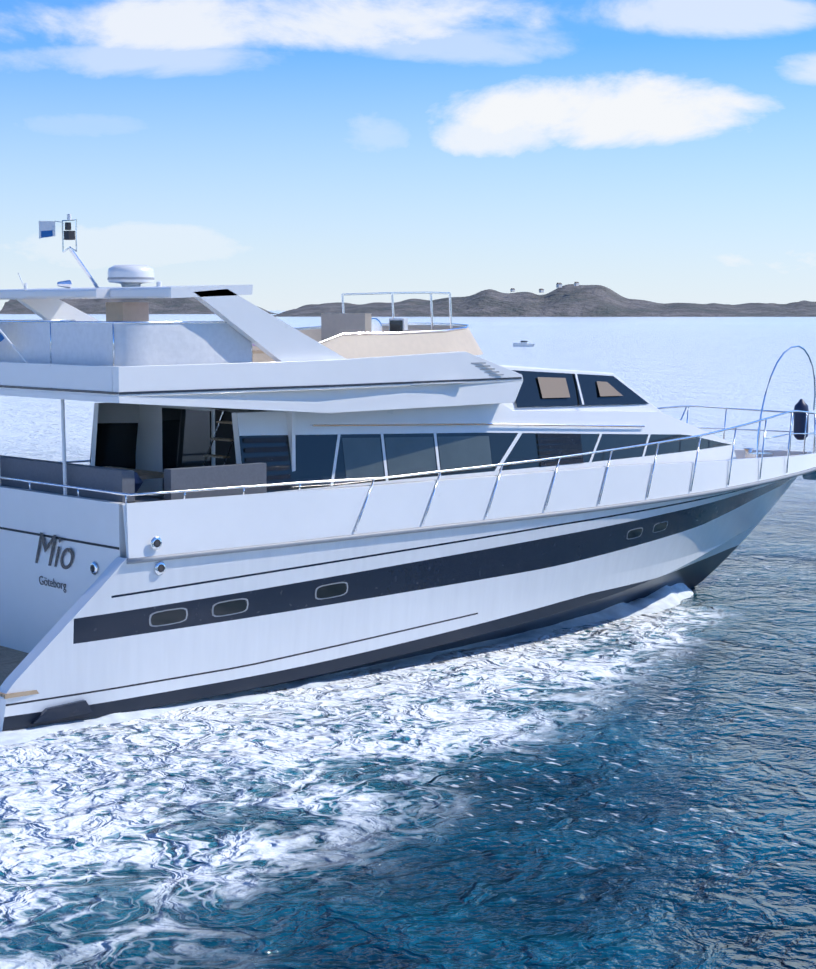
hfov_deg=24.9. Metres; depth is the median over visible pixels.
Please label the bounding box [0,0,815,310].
sky
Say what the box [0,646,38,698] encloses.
deck
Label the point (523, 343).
boat
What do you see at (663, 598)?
foam
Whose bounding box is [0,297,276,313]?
land
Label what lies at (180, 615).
hull fittings
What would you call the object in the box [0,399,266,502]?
cockpit
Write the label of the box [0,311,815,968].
sea
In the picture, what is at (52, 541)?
boat name lettering
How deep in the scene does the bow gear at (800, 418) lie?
35.18 m
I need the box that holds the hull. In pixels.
[0,468,810,730]
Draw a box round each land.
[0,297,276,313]
[709,300,815,308]
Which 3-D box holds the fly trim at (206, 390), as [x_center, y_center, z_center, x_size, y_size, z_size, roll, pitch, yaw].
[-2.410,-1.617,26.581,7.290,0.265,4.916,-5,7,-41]
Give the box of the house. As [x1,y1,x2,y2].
[90,403,736,539]
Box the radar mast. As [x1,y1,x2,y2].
[39,214,154,287]
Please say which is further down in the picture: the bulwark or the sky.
the bulwark
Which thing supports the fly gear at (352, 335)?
on the flybridge
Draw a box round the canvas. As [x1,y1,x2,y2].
[0,320,252,365]
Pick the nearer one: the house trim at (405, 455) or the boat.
the house trim at (405, 455)
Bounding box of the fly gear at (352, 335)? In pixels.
[18,273,482,384]
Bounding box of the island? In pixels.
[273,282,815,316]
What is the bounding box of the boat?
[513,340,533,346]
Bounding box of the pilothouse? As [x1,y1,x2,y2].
[500,365,662,412]
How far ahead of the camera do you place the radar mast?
24.99 m
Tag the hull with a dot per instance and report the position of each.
(108, 649)
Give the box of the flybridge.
[0,351,522,412]
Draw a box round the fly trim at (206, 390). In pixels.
[0,362,521,394]
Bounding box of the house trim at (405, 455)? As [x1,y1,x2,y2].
[244,423,650,489]
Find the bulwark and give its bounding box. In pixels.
[0,449,815,697]
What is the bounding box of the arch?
[0,285,345,361]
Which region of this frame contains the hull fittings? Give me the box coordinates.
[30,511,706,723]
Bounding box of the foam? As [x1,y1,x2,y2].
[0,583,692,744]
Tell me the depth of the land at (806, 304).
3368.47 m
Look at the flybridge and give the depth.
24.23 m
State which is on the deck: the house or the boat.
the house
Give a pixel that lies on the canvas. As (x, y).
(123, 343)
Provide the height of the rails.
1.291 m
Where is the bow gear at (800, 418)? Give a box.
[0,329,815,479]
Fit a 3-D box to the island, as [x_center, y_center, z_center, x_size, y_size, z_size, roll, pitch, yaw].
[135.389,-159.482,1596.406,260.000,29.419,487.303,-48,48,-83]
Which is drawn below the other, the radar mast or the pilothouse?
the pilothouse
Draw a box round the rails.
[0,405,815,563]
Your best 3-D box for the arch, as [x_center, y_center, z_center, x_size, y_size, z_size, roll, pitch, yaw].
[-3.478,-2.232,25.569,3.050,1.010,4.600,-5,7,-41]

